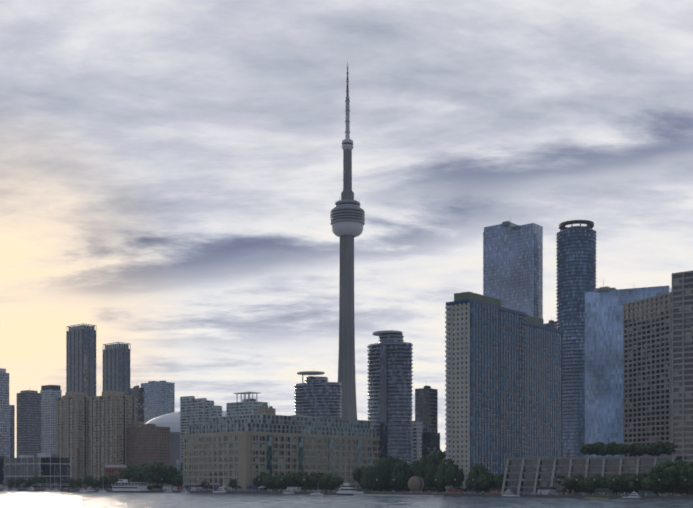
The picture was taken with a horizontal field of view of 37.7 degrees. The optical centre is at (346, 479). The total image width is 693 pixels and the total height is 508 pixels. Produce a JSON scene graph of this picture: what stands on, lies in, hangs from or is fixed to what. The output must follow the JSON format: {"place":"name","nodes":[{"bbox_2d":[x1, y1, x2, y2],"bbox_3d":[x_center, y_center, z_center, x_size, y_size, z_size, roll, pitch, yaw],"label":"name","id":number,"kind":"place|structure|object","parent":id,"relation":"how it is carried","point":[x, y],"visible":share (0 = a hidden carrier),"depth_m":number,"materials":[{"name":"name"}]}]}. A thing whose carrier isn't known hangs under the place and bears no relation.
{"place":"outdoors","nodes":[
{"label":"outdoors","id":0,"kind":"place"},
{"bbox_2d":[0,490,692,507],"bbox_3d":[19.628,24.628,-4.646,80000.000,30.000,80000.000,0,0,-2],"label":"lake water","id":1,"kind":"structure","parent":0,"point":[41,499],"depth_m":441.44,"materials":[{"name":"grey liquid"}]},
{"bbox_2d":[51,472,59,490],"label":"sailboat","id":2,"kind":"object","parent":1,"relation":"on","point":[55,489],"visible":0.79,"depth_m":816.19,"materials":[{"name":"metal"}]},
{"bbox_2d":[86,487,94,491],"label":"moored cruiser","id":3,"kind":"object","parent":1,"relation":"on","point":[89,489],"visible":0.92,"depth_m":784.93,"materials":[{"name":"white plastic"}]},
{"bbox_2d":[112,479,148,492],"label":"ferry boat","id":4,"kind":"object","parent":1,"relation":"on","point":[135,489],"visible":0.96,"depth_m":744.42,"materials":[{"name":"white metal"}]},
{"bbox_2d":[213,487,225,493],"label":"moored cruiser","id":5,"kind":"object","parent":1,"relation":"on","point":[220,490],"visible":0.92,"depth_m":688.82,"materials":[{"name":"white plastic"}]},
{"bbox_2d":[283,489,293,493],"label":"moored cruiser","id":6,"kind":"object","parent":1,"relation":"on","point":[287,491],"visible":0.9,"depth_m":649.35,"materials":[{"name":"white plastic"}]},
{"bbox_2d":[310,491,322,494],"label":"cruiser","id":7,"kind":"object","parent":1,"relation":"on","point":[316,493],"visible":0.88,"depth_m":633.69,"materials":[{"name":"metal"}]},
{"bbox_2d":[337,483,363,494],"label":"motor yacht","id":8,"kind":"object","parent":1,"relation":"on","point":[346,489],"visible":0.88,"depth_m":612.05,"materials":[{"name":"white plastic"}]},
{"bbox_2d":[354,494,443,496],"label":"concrete dock","id":9,"kind":"object","parent":1,"relation":"in","point":[399,495],"visible":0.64,"depth_m":574.73,"materials":[{"name":"grey concrete"}]},
{"bbox_2d":[502,489,519,496],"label":"moored cruiser","id":10,"kind":"object","parent":1,"relation":"on","point":[508,493],"visible":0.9,"depth_m":543.59,"materials":[{"name":"white plastic"}]},
{"bbox_2d":[622,492,640,498],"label":"moored cruiser","id":11,"kind":"object","parent":1,"relation":"on","point":[633,495],"visible":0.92,"depth_m":498.43,"materials":[{"name":"white plastic"}]},
{"bbox_2d":[0,488,692,499],"bbox_3d":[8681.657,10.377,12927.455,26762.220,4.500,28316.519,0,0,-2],"label":"quay wall","id":12,"kind":"structure","parent":0,"point":[483,495],"depth_m":583.40,"materials":[{"name":"grey concrete"}]},
{"bbox_2d":[0,456,4,483],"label":"building","id":13,"kind":"structure","parent":12,"relation":"on","point":[2,469],"depth_m":950.03,"materials":[{"name":"metal"}]},
{"bbox_2d":[0,368,8,457],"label":"tower","id":14,"kind":"structure","parent":12,"relation":"on","point":[4,413],"depth_m":1193.40,"materials":[{"name":"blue glass"}]},
{"bbox_2d":[9,405,14,457],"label":"tower","id":15,"kind":"structure","parent":12,"relation":"on","point":[11,431],"depth_m":1403.49,"materials":[{"name":"grey glass"}]},
{"bbox_2d":[17,390,40,457],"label":"tower","id":16,"kind":"structure","parent":12,"relation":"on","point":[28,422],"depth_m":1240.40,"materials":[{"name":"grey glass"}]},
{"bbox_2d":[4,452,69,487],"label":"low-rise building","id":17,"kind":"structure","parent":12,"relation":"on","point":[14,468],"depth_m":906.89,"materials":[{"name":"white glass"}]},
{"bbox_2d":[25,462,68,488],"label":"sailboat masts","id":18,"kind":"object","parent":12,"relation":"on","point":[54,478],"visible":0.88,"depth_m":853.58,"materials":[{"name":"grey metal"}]},
{"bbox_2d":[40,385,61,454],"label":"tower","id":19,"kind":"structure","parent":12,"relation":"on","point":[50,394],"depth_m":1288.27,"materials":[{"name":"grey glass"}]},
{"bbox_2d":[55,392,90,484],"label":"beige slab","id":20,"kind":"structure","parent":12,"relation":"on","point":[72,422],"depth_m":1044.13,"materials":[{"name":"beige concrete"}]},
{"bbox_2d":[66,323,96,396],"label":"high-rise tower","id":21,"kind":"structure","parent":12,"relation":"on","point":[80,357],"depth_m":1493.92,"materials":[{"name":"grey glass"}]},
{"bbox_2d":[8,461,182,489],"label":"trees","id":22,"kind":"object","parent":12,"relation":"on","point":[153,472],"visible":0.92,"depth_m":806.33,"materials":[{"name":"green plant"}]},
{"bbox_2d":[91,391,135,478],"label":"beige slab","id":23,"kind":"structure","parent":12,"relation":"on","point":[113,415],"depth_m":998.60,"materials":[{"name":"beige concrete"}]},
{"bbox_2d":[105,464,126,485],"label":"red brick hall","id":24,"kind":"structure","parent":12,"relation":"on","point":[114,469],"depth_m":923.18,"materials":[{"name":"brick"}]},
{"bbox_2d":[103,342,130,394],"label":"high-rise tower","id":25,"kind":"structure","parent":12,"relation":"on","point":[116,367],"depth_m":1454.75,"materials":[{"name":"grey glass"}]},
{"bbox_2d":[130,384,143,421],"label":"building","id":26,"kind":"structure","parent":12,"relation":"on","point":[136,391],"depth_m":1339.94,"materials":[{"name":"glass"}]},
{"bbox_2d":[133,421,143,426],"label":"brown slab","id":27,"kind":"structure","parent":12,"relation":"on","point":[137,423],"depth_m":1000.46,"materials":[{"name":"beige stone"}]},
{"bbox_2d":[127,423,169,485],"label":"brown slab","id":28,"kind":"structure","parent":12,"relation":"on","point":[147,442],"depth_m":984.68,"materials":[{"name":"brick"}]},
{"bbox_2d":[144,408,153,422],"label":"building","id":29,"kind":"structure","parent":12,"relation":"on","point":[148,415],"depth_m":1695.28,"materials":[{"name":"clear glass"}]},
{"bbox_2d":[141,381,174,417],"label":"skyscraper","id":30,"kind":"structure","parent":12,"relation":"on","point":[159,398],"depth_m":1748.36,"materials":[{"name":"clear glass"}]},
{"bbox_2d":[176,460,182,488],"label":"building","id":31,"kind":"structure","parent":12,"relation":"on","point":[179,466],"depth_m":792.61,"materials":[{"name":"grey glass"}]},
{"bbox_2d":[144,410,225,467],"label":"domed stadium","id":32,"kind":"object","parent":12,"relation":"on","point":[171,421],"depth_m":1378.06,"materials":[{"name":"concrete"}]},
{"bbox_2d":[180,398,214,459],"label":"apartment building","id":33,"kind":"structure","parent":12,"relation":"on","point":[194,412],"depth_m":1052.20,"materials":[{"name":"teal concrete"}]},
{"bbox_2d":[180,396,194,401],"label":"building","id":34,"kind":"structure","parent":33,"relation":"on","point":[185,398],"depth_m":1059.25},
{"bbox_2d":[209,406,221,417],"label":"building","id":35,"kind":"structure","parent":12,"relation":"on","point":[215,411],"depth_m":1034.09,"materials":[{"name":"grey glass"}]},
{"bbox_2d":[175,485,267,490],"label":"market tents and parasols","id":36,"kind":"object","parent":12,"relation":"on","point":[205,487],"visible":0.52,"depth_m":708.04,"materials":[{"name":"white fabric"}]},
{"bbox_2d":[226,392,267,415],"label":"apartment building","id":37,"kind":"structure","parent":12,"relation":"on","point":[245,406],"depth_m":1003.59,"materials":[{"name":"white concrete"}]},
{"bbox_2d":[257,405,275,414],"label":"rooftop structure","id":38,"kind":"object","parent":12,"relation":"on","point":[270,410],"visible":0.23,"depth_m":982.36,"materials":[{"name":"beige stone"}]},
{"bbox_2d":[200,471,343,488],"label":"trees","id":39,"kind":"object","parent":12,"relation":"on","point":[318,479],"visible":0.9,"depth_m":667.05,"materials":[{"name":"green plant"}]},
{"bbox_2d":[183,414,379,490],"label":"warehouse terminal","id":40,"kind":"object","parent":12,"relation":"on","point":[244,451],"visible":0.73,"depth_m":731.76,"materials":[{"name":"beige concrete"}]},
{"bbox_2d":[294,371,341,418],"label":"oval tower","id":41,"kind":"structure","parent":12,"relation":"on","point":[318,396],"depth_m":941.69,"materials":[{"name":"grey glass"}]},
{"bbox_2d":[2,487,679,495],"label":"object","id":42,"kind":"object","parent":12,"relation":"on","point":[279,490],"visible":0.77,"depth_m":651.30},
{"bbox_2d":[0,484,685,495],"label":"bushes","id":43,"kind":"object","parent":12,"relation":"on","point":[543,490],"visible":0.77,"depth_m":581.08,"materials":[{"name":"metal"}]},
{"bbox_2d":[330,62,364,419],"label":"observation tower","id":44,"kind":"structure","parent":12,"relation":"on","point":[347,218],"depth_m":1329.73,"materials":[{"name":"concrete"}]},
{"bbox_2d":[8,484,691,495],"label":"hedge shrub","id":45,"kind":"object","parent":12,"relation":"on","point":[681,491],"visible":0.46,"depth_m":623.71,"materials":[{"name":"green plant"}]},
{"bbox_2d":[62,479,685,494],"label":"promenade lamp posts","id":46,"kind":"object","parent":12,"relation":"on","point":[455,479],"visible":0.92,"depth_m":556.11,"materials":[{"name":"metal"}]},
{"bbox_2d":[367,330,412,463],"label":"oval tower","id":47,"kind":"structure","parent":12,"relation":"on","point":[389,384],"depth_m":793.18,"materials":[{"name":"grey glass"}]},
{"bbox_2d":[406,476,423,493],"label":"sundial sphere sculpture","id":48,"kind":"object","parent":12,"relation":"on","point":[415,483],"visible":0.98,"depth_m":593.03,"materials":[{"name":"concrete"}]},
{"bbox_2d":[412,421,422,462],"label":"building","id":49,"kind":"structure","parent":12,"relation":"on","point":[417,429],"depth_m":833.83,"materials":[{"name":"grey concrete"}]},
{"bbox_2d":[352,449,490,493],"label":"trees","id":50,"kind":"object","parent":12,"relation":"on","point":[428,469],"visible":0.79,"depth_m":622.52,"materials":[{"name":"green plant"}]},
{"bbox_2d":[415,386,437,432],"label":"building","id":51,"kind":"structure","parent":12,"relation":"on","point":[426,405],"depth_m":851.82,"materials":[{"name":"concrete"}]},
{"bbox_2d":[422,428,439,487],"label":"building","id":52,"kind":"structure","parent":12,"relation":"on","point":[430,442],"depth_m":800.37,"materials":[{"name":"concrete"}]},
{"bbox_2d":[446,291,526,492],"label":"high-rise building","id":53,"kind":"structure","parent":12,"relation":"on","point":[497,383],"depth_m":614.31,"materials":[{"name":"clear glass"}]},
{"bbox_2d":[445,302,469,492],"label":"high-rise building","id":54,"kind":"structure","parent":53,"relation":"attached to","point":[455,390],"depth_m":601.53,"materials":[{"name":"beige concrete"}]},
{"bbox_2d":[483,223,542,318],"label":"glass tower","id":55,"kind":"structure","parent":12,"relation":"on","point":[512,266],"depth_m":912.74,"materials":[{"name":"glass"}]},
{"bbox_2d":[525,315,562,456],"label":"skyscraper","id":56,"kind":"structure","parent":12,"relation":"on","point":[543,392],"depth_m":708.13,"materials":[{"name":"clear glass"}]},
{"bbox_2d":[544,320,556,328],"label":"rooftop structure","id":57,"kind":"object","parent":12,"relation":"on","point":[552,323],"depth_m":1055.99,"materials":[{"name":"grey concrete"}]},
{"bbox_2d":[556,220,595,456],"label":"cylinder tower","id":58,"kind":"structure","parent":12,"relation":"on","point":[576,263],"depth_m":886.82,"materials":[{"name":"blue glass"}]},
{"bbox_2d":[476,459,692,495],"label":"trees","id":59,"kind":"object","parent":12,"relation":"on","point":[669,474],"visible":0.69,"depth_m":515.25,"materials":[{"name":"green plant"}]},
{"bbox_2d":[501,456,675,494],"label":"terraced building","id":60,"kind":"structure","parent":12,"relation":"on","point":[531,472],"depth_m":550.67,"materials":[{"name":"concrete"}]},
{"bbox_2d":[579,441,677,456],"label":"trees","id":61,"kind":"object","parent":60,"relation":"on","point":[613,448],"visible":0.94,"depth_m":547.92,"materials":[{"name":"green plant"}]},
{"bbox_2d":[585,285,671,456],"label":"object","id":62,"kind":"structure","parent":12,"relation":"on","point":[604,367],"depth_m":813.80,"materials":[{"name":"glass"}]},
{"bbox_2d":[623,292,671,456],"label":"high-rise building","id":63,"kind":"structure","parent":12,"relation":"on","point":[647,371],"depth_m":595.30,"materials":[{"name":"beige concrete"}]},
{"bbox_2d":[672,270,692,462],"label":"high-rise building","id":64,"kind":"structure","parent":12,"relation":"on","point":[682,361],"depth_m":534.88,"materials":[{"name":"grey concrete"}]},
{"bbox_2d":[308,218,609,376],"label":"rooftop structures","id":65,"kind":"object","parent":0,"point":[600,289],"visible":0.71,"depth_m":810.76,"materials":[{"name":"metal"}]}
]}

